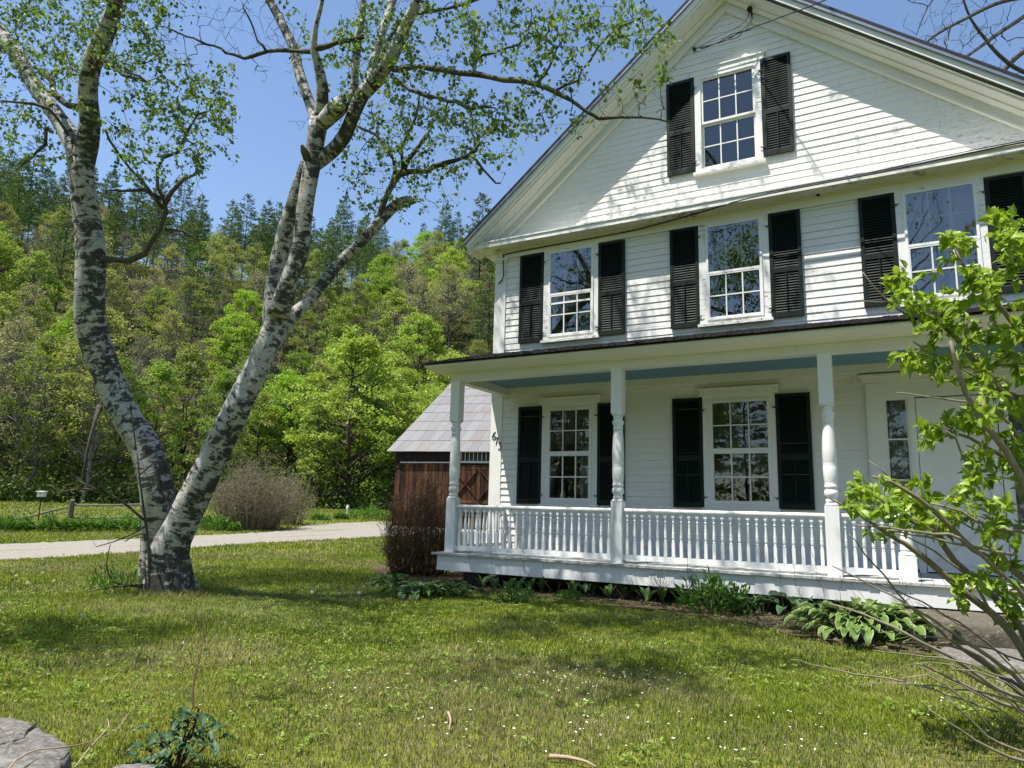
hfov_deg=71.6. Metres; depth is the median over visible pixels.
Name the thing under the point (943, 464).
storm door
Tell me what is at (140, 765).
half buried stone
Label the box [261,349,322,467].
broadleaf tree
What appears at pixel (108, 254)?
budding tree
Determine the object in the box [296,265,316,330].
bare tree
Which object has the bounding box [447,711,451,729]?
fallen stick
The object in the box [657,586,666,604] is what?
hosta shoot
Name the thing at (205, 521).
border plant
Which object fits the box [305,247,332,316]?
broadleaf tree
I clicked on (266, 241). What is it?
pine tree
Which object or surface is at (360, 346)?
maple tree
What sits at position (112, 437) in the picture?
broadleaf tree
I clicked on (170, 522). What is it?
birch tree
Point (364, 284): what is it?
broadleaf tree
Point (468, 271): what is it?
budding tree
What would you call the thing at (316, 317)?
budding tree
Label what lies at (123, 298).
broadleaf tree
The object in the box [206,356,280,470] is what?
broadleaf tree
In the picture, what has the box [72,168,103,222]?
pine tree
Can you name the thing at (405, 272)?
budding tree
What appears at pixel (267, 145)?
sky
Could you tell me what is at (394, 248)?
budding tree
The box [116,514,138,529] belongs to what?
border plant
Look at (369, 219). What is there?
pine tree
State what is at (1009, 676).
step stone
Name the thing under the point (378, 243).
pine tree
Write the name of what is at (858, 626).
hosta
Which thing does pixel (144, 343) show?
tree
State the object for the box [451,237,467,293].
pine tree
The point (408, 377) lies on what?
maple tree
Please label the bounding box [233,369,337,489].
maple tree
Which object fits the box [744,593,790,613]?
broad leaved plant
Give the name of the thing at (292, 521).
twiggy shrub
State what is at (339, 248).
pine tree
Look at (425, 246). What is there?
budding tree
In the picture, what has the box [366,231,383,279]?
pine tree
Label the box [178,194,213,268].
pine tree
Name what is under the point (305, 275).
pine tree
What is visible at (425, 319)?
maple tree
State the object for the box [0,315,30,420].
budding tree
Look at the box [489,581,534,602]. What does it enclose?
leafy perennial
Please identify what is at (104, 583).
dark leafy weed
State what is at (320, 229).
pine tree
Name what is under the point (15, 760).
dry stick
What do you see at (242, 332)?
maple tree
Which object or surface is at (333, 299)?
maple tree
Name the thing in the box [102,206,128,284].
pine tree
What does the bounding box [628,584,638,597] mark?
hosta shoot
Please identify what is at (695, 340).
house
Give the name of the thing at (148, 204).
pine tree
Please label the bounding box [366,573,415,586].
hosta
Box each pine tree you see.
[0,147,21,202]
[0,159,43,270]
[0,182,8,241]
[1,132,56,258]
[1,158,33,229]
[5,199,52,279]
[21,199,74,329]
[24,168,58,213]
[26,183,55,253]
[35,171,60,234]
[42,177,69,260]
[45,195,72,257]
[55,170,71,240]
[71,167,103,210]
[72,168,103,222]
[96,170,126,227]
[98,170,124,236]
[102,192,135,299]
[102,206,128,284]
[118,176,149,248]
[118,192,151,281]
[118,208,139,271]
[129,181,180,300]
[135,185,162,267]
[140,185,174,278]
[143,217,179,302]
[157,180,195,272]
[167,241,222,346]
[173,213,201,298]
[174,221,202,284]
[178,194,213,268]
[179,209,194,253]
[179,219,215,298]
[180,195,207,278]
[199,213,213,267]
[214,209,249,289]
[216,198,244,282]
[225,193,267,305]
[241,206,275,278]
[241,221,272,318]
[248,198,278,260]
[269,202,291,247]
[287,236,314,336]
[301,232,328,284]
[303,216,322,281]
[308,228,327,277]
[308,228,339,302]
[312,245,348,349]
[318,204,355,284]
[321,220,340,249]
[325,195,355,298]
[341,227,367,304]
[342,224,362,285]
[345,219,371,289]
[352,216,379,279]
[353,240,376,310]
[355,244,379,317]
[366,223,393,255]
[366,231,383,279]
[370,230,390,268]
[409,223,430,264]
[431,203,459,254]
[438,219,457,254]
[448,210,464,251]
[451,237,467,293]
[454,192,495,332]
[480,257,495,281]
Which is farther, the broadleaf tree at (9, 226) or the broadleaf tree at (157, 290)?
the broadleaf tree at (9, 226)
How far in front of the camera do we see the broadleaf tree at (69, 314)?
74.94 m
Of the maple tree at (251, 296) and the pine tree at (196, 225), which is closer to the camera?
the maple tree at (251, 296)
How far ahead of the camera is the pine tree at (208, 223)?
211.81 m
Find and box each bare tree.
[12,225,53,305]
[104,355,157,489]
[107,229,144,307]
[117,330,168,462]
[149,233,185,301]
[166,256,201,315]
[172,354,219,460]
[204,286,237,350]
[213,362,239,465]
[230,334,283,442]
[278,295,304,366]
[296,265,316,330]
[365,300,392,350]
[904,0,1023,73]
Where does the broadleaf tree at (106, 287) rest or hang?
on the wooded hillside
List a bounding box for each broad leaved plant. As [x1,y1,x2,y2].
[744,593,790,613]
[759,590,834,617]
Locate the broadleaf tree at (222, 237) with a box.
[198,227,232,287]
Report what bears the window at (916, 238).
in the house at (695, 340)
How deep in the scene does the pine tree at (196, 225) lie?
143.51 m
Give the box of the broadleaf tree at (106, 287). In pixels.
[62,246,134,340]
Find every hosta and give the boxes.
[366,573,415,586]
[380,580,456,601]
[430,581,482,597]
[783,596,962,646]
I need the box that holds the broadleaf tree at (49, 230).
[30,203,74,302]
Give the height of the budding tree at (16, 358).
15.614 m
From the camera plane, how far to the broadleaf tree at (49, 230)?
109.46 m
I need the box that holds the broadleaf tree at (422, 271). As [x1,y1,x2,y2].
[404,266,444,324]
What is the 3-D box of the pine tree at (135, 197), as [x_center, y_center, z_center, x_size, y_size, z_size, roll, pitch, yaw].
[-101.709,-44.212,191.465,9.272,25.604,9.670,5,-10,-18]
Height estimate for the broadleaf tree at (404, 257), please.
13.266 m
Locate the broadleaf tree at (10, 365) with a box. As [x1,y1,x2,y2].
[0,329,25,402]
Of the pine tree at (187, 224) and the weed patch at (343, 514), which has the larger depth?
the pine tree at (187, 224)
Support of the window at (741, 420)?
in the house at (695, 340)
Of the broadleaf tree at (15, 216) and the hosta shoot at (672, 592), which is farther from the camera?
the broadleaf tree at (15, 216)
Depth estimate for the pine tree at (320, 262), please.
150.08 m
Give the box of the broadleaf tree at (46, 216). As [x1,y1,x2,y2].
[24,209,67,280]
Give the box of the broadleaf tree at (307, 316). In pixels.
[287,310,328,376]
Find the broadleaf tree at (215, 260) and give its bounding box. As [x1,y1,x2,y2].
[192,256,235,343]
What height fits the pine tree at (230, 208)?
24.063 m
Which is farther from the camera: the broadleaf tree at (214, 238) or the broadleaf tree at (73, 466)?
the broadleaf tree at (214, 238)
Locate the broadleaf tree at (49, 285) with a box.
[1,249,69,342]
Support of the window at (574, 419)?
in the house at (695, 340)
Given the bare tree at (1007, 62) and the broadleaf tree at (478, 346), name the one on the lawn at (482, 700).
the bare tree at (1007, 62)
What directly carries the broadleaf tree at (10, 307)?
on the wooded hillside
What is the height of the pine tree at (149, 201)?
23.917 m
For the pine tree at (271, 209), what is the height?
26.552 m
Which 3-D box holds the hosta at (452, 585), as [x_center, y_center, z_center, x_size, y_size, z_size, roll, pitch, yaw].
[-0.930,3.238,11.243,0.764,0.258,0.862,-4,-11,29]
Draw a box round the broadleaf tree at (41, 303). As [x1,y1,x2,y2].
[13,297,65,388]
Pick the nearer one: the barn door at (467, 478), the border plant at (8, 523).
the border plant at (8, 523)
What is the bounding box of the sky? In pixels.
[0,0,1023,286]
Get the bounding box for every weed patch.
[309,513,329,519]
[333,511,350,518]
[348,505,388,518]
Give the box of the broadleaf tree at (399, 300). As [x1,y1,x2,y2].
[365,287,422,400]
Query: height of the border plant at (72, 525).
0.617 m
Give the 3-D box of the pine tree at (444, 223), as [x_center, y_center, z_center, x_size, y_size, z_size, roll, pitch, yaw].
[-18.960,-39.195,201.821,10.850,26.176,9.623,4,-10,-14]
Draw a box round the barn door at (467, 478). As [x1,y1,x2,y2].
[458,465,488,527]
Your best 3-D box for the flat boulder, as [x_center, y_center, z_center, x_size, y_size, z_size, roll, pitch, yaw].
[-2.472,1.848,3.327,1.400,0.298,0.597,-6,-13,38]
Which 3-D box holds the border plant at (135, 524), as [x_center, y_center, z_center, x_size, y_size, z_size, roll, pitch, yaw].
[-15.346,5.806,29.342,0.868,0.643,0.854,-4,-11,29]
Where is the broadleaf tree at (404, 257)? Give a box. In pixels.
[389,255,412,292]
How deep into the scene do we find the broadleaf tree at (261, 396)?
65.60 m
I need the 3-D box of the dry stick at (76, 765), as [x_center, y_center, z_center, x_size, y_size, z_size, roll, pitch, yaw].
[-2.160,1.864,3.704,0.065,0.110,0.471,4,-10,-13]
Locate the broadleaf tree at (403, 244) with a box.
[393,238,412,287]
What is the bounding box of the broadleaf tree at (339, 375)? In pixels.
[322,358,367,456]
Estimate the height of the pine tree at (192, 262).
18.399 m
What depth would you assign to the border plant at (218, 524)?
31.23 m
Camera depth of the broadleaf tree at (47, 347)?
55.17 m
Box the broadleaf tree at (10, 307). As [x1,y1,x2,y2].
[0,292,43,435]
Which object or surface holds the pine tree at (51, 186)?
on the wooded hillside
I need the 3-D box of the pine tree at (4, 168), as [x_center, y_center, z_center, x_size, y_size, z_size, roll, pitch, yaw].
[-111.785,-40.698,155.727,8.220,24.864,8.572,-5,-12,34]
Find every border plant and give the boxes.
[0,513,20,531]
[15,516,37,530]
[35,511,64,531]
[56,517,79,531]
[75,513,99,530]
[96,514,120,529]
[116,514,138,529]
[130,519,140,530]
[199,515,215,529]
[207,513,230,530]
[226,521,241,531]
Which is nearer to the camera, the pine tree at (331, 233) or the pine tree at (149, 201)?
the pine tree at (149, 201)
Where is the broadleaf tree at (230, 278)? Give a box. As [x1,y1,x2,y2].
[219,258,242,303]
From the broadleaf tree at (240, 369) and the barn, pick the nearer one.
the barn
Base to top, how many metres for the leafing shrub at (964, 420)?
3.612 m
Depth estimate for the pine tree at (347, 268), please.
166.40 m
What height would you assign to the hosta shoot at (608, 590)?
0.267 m
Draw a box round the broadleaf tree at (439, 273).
[425,257,458,302]
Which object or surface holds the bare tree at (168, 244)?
on the wooded hillside
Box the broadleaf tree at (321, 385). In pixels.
[289,379,346,482]
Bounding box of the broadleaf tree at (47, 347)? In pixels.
[0,330,85,500]
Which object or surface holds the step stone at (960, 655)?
on the garden bed
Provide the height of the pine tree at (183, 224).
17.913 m
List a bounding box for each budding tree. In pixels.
[0,281,54,374]
[0,312,58,482]
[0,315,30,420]
[64,236,127,305]
[99,200,116,231]
[124,264,179,340]
[238,262,266,337]
[299,287,329,354]
[382,239,404,286]
[383,259,433,351]
[393,275,448,366]
[400,263,417,312]
[413,238,435,301]
[425,262,473,358]
[456,251,485,306]
[459,259,487,301]
[465,276,494,340]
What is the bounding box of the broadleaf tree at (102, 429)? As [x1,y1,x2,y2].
[42,297,149,502]
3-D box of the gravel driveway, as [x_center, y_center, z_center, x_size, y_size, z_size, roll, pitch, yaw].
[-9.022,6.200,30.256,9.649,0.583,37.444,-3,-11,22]
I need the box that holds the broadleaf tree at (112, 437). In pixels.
[84,357,160,489]
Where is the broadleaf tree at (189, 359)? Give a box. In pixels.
[151,342,222,478]
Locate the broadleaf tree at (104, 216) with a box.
[102,213,119,247]
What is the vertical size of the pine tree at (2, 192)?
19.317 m
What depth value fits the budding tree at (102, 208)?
158.33 m
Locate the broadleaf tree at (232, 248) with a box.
[211,239,251,308]
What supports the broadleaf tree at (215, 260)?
on the wooded hillside
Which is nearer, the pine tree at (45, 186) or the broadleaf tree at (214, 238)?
the broadleaf tree at (214, 238)
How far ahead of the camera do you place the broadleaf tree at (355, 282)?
122.20 m
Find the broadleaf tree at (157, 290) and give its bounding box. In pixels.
[131,285,180,358]
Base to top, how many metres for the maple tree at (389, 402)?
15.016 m
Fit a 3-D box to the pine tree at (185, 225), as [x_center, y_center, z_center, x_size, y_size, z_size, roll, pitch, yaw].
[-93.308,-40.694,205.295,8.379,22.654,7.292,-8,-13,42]
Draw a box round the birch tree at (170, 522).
[0,0,681,595]
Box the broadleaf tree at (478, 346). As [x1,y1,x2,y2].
[466,334,490,355]
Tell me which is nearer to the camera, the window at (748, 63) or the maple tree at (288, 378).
the window at (748, 63)
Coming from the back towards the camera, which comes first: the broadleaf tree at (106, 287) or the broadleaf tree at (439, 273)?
the broadleaf tree at (439, 273)
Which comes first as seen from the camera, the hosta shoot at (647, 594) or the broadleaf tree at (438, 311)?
the hosta shoot at (647, 594)
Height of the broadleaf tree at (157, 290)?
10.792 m
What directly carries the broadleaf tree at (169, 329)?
on the wooded hillside
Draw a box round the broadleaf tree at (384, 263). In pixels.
[369,261,387,300]
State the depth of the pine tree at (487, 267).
153.05 m
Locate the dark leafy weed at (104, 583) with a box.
[86,560,143,594]
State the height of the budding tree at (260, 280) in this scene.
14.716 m
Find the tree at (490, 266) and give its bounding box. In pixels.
[464,260,495,354]
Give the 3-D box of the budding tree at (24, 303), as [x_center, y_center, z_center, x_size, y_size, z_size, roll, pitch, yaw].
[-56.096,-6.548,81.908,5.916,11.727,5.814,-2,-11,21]
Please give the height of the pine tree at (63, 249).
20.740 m
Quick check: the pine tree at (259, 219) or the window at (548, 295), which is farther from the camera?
the pine tree at (259, 219)
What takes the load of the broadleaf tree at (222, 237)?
on the wooded hillside
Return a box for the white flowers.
[31,587,963,755]
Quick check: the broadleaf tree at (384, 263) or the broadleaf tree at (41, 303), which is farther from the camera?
the broadleaf tree at (384, 263)
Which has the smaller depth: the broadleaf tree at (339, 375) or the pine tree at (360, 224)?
the broadleaf tree at (339, 375)
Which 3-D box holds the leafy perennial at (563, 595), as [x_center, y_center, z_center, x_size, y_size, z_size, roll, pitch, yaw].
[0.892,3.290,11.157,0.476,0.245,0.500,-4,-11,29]
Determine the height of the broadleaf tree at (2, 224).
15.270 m
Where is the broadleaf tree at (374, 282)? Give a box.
[366,266,397,316]
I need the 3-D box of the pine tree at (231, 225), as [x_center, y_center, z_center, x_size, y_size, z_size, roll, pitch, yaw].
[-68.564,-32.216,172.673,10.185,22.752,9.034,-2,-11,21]
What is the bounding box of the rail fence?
[16,499,140,519]
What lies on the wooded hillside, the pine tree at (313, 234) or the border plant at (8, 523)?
the pine tree at (313, 234)
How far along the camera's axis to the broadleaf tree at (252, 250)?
124.94 m
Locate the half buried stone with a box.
[113,763,168,767]
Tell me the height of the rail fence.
1.312 m
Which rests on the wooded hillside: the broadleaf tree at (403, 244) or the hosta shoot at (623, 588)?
the broadleaf tree at (403, 244)
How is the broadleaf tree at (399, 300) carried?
on the wooded hillside
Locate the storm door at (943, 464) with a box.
[915,395,1011,575]
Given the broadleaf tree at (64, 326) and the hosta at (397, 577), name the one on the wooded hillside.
the broadleaf tree at (64, 326)
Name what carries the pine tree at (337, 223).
on the wooded hillside
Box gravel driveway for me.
[0,521,475,559]
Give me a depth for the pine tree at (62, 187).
160.78 m
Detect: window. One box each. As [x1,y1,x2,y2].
[460,451,489,461]
[538,394,601,507]
[540,243,599,343]
[689,50,766,176]
[697,384,781,511]
[698,214,773,327]
[894,177,991,307]
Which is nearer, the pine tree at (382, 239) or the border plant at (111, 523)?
the border plant at (111, 523)
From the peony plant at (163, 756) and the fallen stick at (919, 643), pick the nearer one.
the peony plant at (163, 756)
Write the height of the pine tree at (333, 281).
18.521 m
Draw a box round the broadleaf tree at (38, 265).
[21,243,49,290]
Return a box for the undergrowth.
[0,235,494,509]
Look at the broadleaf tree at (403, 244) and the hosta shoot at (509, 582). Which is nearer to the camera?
the hosta shoot at (509, 582)
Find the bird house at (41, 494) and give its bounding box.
[36,491,48,521]
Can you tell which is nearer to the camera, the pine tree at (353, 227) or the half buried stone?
the half buried stone
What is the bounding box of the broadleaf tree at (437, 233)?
[422,229,448,269]
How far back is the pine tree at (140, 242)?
144.81 m
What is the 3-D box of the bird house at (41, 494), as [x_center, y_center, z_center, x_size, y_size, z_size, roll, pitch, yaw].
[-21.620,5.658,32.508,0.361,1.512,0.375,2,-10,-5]
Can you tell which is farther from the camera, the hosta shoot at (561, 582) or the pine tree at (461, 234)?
the pine tree at (461, 234)
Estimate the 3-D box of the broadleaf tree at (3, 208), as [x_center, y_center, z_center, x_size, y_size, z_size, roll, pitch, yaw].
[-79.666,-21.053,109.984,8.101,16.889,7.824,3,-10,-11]
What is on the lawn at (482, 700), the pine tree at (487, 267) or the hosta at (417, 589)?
the hosta at (417, 589)
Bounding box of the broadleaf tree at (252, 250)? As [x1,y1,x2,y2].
[232,241,269,311]
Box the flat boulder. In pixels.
[0,718,70,767]
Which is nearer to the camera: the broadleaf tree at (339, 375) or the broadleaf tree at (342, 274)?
the broadleaf tree at (339, 375)
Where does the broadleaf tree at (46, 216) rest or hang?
on the wooded hillside
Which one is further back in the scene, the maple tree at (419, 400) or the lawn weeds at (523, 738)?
the maple tree at (419, 400)
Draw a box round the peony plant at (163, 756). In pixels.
[122,592,236,767]
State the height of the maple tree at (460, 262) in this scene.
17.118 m
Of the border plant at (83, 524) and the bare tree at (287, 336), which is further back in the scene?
the bare tree at (287, 336)
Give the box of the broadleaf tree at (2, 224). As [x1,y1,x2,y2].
[0,221,32,312]
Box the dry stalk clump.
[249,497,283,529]
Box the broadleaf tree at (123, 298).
[105,268,132,329]
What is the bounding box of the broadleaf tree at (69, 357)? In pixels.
[16,337,91,474]
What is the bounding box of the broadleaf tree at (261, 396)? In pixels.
[233,390,287,489]
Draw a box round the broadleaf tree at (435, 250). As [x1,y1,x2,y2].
[421,243,451,322]
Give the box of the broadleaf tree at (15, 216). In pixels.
[1,207,24,260]
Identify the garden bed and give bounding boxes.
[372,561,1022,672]
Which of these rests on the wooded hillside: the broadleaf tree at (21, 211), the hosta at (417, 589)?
the broadleaf tree at (21, 211)
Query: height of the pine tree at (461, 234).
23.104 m
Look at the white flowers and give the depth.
5.05 m
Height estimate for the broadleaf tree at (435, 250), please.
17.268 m
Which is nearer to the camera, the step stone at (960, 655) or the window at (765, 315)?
the step stone at (960, 655)
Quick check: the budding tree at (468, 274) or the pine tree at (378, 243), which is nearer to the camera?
the budding tree at (468, 274)
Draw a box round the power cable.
[695,0,825,48]
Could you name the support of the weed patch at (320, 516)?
on the lawn at (482, 700)
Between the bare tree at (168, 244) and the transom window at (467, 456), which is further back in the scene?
the bare tree at (168, 244)
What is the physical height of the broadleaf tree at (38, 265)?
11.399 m
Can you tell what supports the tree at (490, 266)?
on the wooded hillside
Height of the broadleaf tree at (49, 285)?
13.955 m
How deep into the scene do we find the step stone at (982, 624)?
7.97 m
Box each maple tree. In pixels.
[0,228,36,324]
[200,312,276,404]
[215,289,262,363]
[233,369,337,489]
[280,323,414,507]
[309,285,340,336]
[311,356,407,496]
[357,252,407,327]
[366,366,424,476]
[384,311,459,421]
[387,383,440,471]
[403,230,443,284]
[410,351,465,412]
[423,245,481,341]
[447,236,477,278]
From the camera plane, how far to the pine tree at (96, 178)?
186.65 m
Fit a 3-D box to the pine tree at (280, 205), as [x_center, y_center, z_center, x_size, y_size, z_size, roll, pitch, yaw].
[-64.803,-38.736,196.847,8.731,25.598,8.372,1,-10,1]
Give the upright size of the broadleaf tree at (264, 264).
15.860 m
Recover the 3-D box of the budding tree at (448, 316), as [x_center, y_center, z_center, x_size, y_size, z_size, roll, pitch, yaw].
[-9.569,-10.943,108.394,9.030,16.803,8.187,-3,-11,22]
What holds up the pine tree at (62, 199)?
on the wooded hillside
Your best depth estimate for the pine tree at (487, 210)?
125.40 m
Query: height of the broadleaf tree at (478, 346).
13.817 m
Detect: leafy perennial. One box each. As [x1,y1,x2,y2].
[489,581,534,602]
[553,585,582,599]
[673,565,748,614]
[715,579,762,615]
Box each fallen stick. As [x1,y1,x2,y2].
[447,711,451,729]
[549,754,596,767]
[901,642,950,643]
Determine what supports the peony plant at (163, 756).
on the lawn at (482, 700)
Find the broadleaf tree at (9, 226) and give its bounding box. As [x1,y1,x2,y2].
[0,203,16,244]
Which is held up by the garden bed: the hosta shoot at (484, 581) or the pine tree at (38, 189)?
the hosta shoot at (484, 581)
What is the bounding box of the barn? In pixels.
[387,383,491,529]
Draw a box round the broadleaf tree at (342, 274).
[326,270,352,323]
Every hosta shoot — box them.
[474,574,490,591]
[487,577,498,590]
[503,578,515,588]
[509,577,525,588]
[521,577,534,591]
[536,576,549,592]
[550,579,565,592]
[564,580,579,596]
[576,582,590,597]
[590,582,598,595]
[598,584,615,600]
[613,583,627,599]
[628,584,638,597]
[634,587,656,605]
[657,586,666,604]
[669,590,687,606]
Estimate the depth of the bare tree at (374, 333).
103.67 m
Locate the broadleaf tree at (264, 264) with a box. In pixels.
[242,255,270,307]
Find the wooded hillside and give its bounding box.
[0,244,493,509]
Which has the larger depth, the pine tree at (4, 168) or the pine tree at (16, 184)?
the pine tree at (4, 168)
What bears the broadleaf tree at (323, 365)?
on the wooded hillside
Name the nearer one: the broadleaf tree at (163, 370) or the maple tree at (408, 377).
the broadleaf tree at (163, 370)
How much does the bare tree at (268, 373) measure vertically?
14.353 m
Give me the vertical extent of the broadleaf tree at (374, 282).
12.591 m
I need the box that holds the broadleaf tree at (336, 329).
[313,293,370,407]
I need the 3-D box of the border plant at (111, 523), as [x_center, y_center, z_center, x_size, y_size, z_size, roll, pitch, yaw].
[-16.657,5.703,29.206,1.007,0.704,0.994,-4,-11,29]
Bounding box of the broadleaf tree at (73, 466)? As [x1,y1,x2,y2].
[21,370,102,487]
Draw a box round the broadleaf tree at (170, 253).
[149,242,186,312]
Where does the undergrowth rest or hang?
on the wooded hillside
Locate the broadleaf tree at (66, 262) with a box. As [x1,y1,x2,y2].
[51,232,74,295]
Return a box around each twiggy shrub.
[207,449,301,529]
[277,465,319,524]
[369,460,463,576]
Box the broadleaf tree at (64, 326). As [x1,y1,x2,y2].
[12,317,99,446]
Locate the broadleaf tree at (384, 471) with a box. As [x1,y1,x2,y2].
[351,397,399,497]
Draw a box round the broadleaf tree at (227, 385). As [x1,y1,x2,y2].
[176,369,250,491]
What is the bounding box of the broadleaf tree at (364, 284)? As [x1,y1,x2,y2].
[341,279,369,329]
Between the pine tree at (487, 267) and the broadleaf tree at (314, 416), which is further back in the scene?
the pine tree at (487, 267)
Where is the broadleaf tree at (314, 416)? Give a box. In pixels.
[293,399,345,501]
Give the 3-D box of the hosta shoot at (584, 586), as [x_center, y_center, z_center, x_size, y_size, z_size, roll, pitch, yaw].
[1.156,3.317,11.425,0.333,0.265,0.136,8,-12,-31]
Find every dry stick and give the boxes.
[9,714,127,767]
[74,718,108,767]
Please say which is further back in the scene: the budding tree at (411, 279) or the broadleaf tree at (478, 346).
the budding tree at (411, 279)
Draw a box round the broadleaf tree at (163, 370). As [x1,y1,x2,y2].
[125,359,190,477]
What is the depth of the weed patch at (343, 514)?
44.16 m
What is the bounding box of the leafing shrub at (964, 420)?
[790,203,1023,762]
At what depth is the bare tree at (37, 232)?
103.49 m
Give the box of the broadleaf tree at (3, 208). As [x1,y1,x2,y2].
[0,200,26,274]
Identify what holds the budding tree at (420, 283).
on the wooded hillside
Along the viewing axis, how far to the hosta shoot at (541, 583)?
11.92 m
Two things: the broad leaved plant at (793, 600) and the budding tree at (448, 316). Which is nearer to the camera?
the broad leaved plant at (793, 600)
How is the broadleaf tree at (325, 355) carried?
on the wooded hillside
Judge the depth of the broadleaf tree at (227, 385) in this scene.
62.76 m
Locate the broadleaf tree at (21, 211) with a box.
[3,187,33,255]
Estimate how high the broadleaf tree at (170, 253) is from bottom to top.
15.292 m
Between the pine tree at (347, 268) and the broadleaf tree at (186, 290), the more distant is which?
the pine tree at (347, 268)
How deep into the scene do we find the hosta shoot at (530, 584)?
11.72 m
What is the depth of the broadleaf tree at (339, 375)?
79.57 m
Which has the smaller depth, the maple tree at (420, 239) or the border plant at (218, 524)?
the border plant at (218, 524)
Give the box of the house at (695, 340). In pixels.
[419,0,1023,614]
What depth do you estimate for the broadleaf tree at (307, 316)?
99.53 m
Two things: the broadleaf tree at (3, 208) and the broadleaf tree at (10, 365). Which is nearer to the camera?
the broadleaf tree at (10, 365)
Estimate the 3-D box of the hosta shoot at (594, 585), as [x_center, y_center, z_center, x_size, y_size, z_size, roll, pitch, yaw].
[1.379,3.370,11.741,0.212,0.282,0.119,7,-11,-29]
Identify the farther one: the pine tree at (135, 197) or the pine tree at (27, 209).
the pine tree at (135, 197)
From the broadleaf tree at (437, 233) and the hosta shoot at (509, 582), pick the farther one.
the broadleaf tree at (437, 233)
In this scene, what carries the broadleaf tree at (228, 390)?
on the wooded hillside
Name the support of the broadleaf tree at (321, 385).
on the wooded hillside
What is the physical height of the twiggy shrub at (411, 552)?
2.438 m
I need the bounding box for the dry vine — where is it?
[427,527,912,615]
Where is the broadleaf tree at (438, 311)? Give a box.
[419,283,454,346]
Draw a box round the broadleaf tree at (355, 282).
[343,276,370,326]
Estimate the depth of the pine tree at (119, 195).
132.84 m
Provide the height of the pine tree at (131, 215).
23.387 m
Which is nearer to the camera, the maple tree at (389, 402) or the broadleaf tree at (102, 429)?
the broadleaf tree at (102, 429)
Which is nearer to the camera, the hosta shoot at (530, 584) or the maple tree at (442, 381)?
the hosta shoot at (530, 584)
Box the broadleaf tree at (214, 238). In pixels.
[189,233,234,327]
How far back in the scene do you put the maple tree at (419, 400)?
73.18 m
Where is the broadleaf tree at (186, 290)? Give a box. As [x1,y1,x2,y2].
[146,275,216,371]
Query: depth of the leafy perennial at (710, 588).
9.98 m
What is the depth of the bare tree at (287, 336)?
103.86 m
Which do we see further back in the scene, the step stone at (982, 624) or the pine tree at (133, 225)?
the pine tree at (133, 225)
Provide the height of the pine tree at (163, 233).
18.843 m
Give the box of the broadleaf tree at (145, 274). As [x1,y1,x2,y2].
[125,233,158,284]
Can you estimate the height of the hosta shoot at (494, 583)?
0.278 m
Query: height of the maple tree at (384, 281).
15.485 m
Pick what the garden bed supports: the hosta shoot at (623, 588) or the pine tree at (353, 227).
the hosta shoot at (623, 588)
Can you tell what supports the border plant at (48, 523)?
on the lawn at (482, 700)
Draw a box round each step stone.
[895,609,1023,649]
[938,645,1023,673]
[996,674,1023,693]
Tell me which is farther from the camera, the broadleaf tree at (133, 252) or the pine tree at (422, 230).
the pine tree at (422, 230)
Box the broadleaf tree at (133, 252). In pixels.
[115,245,155,328]
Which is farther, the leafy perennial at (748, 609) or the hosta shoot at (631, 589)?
the hosta shoot at (631, 589)
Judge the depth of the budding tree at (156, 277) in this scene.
100.10 m
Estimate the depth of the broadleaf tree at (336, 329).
93.07 m
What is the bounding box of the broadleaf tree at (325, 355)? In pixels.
[304,341,350,389]
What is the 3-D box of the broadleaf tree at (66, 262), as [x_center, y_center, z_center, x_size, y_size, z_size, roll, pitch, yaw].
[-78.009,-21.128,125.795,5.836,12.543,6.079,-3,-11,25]
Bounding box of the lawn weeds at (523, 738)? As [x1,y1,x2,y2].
[0,583,1023,767]
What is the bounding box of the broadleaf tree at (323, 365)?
[302,356,337,430]
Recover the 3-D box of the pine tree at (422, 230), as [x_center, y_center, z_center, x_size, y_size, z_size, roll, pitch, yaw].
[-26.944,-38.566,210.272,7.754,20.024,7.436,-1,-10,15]
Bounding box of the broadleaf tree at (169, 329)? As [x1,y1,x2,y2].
[140,307,192,432]
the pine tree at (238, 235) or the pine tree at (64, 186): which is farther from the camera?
the pine tree at (64, 186)
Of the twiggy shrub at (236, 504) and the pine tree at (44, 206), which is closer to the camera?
the twiggy shrub at (236, 504)
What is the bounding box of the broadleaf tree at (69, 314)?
[33,304,122,418]
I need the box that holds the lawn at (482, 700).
[0,502,1023,767]

